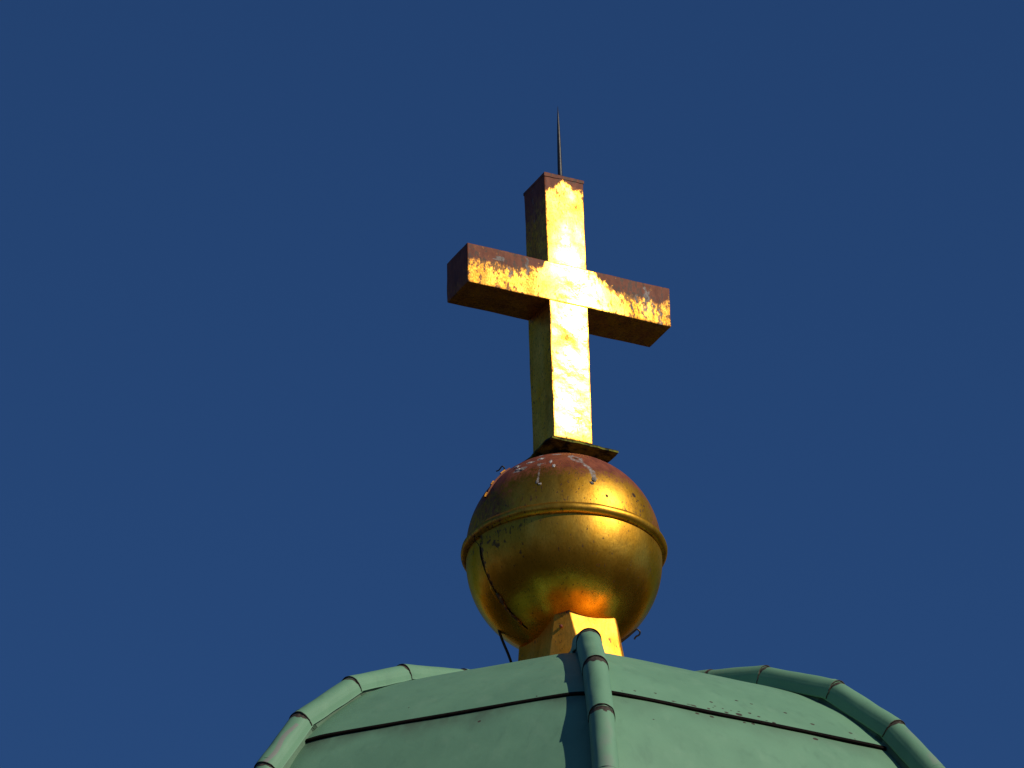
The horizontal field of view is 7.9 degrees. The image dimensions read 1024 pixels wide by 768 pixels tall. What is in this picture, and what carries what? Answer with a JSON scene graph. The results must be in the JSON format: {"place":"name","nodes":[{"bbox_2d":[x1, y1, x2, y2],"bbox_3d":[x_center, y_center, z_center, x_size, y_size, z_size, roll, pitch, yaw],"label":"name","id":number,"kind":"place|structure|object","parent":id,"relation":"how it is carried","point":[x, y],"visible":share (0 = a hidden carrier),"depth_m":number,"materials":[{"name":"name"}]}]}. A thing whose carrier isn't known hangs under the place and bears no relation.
{"place":"outdoors","nodes":[
{"label":"outdoors","id":0,"kind":"place"},
{"bbox_2d":[0,0,1023,767],"label":"sky","id":1,"kind":"structure","parent":0,"point":[252,435],"materials":[{"name":"blue"}]},
{"label":"ground","id":2,"kind":"structure","parent":0,"visible":0},
{"bbox_2d":[254,628,944,767],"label":"dome roof","id":3,"kind":"structure","parent":2,"relation":"on","point":[586,701],"depth_m":35.34,"materials":[{"name":"green metal"}]},
{"bbox_2d":[518,610,623,660],"bbox_3d":[0.280,1.452,37.418,1.152,0.625,1.390,13,-32,-24],"label":"pedestal","id":4,"kind":"object","parent":3,"relation":"on","point":[559,633],"visible":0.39,"depth_m":37.27,"materials":[{"name":"gold metal"}]},
{"bbox_2d":[461,453,667,648],"bbox_3d":[0.266,0.886,37.731,1.055,1.082,1.055,-1,-29,0],"label":"gilded ball","id":5,"kind":"object","parent":4,"relation":"on","point":[548,538],"visible":0.89,"depth_m":37.36,"materials":[{"name":"gold metal"}]},
{"bbox_2d":[497,629,511,662],"bbox_3d":[-0.024,1.509,37.525,0.068,0.654,0.215,-10,-30,16],"label":"cable","id":6,"kind":"object","parent":5,"relation":"attached to","point":[505,647],"visible":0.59,"depth_m":37.57,"materials":[{"name":"metal"}]},
{"bbox_2d":[447,172,670,462],"bbox_3d":[0.194,-0.236,38.481,1.185,1.722,0.504,12,-32,-24],"label":"gilded cross","id":7,"kind":"object","parent":5,"relation":"on","point":[557,294],"visible":0.97,"depth_m":38.31,"materials":[{"name":"gold metal"}]},
{"bbox_2d":[557,110,561,175],"bbox_3d":[0.246,-1.253,38.864,0.060,0.480,0.060,12,-32,-24],"label":"lightning rod","id":8,"kind":"object","parent":7,"relation":"on","point":[559,159],"visible":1,"depth_m":38.84,"materials":[{"name":"metal"}]}
]}

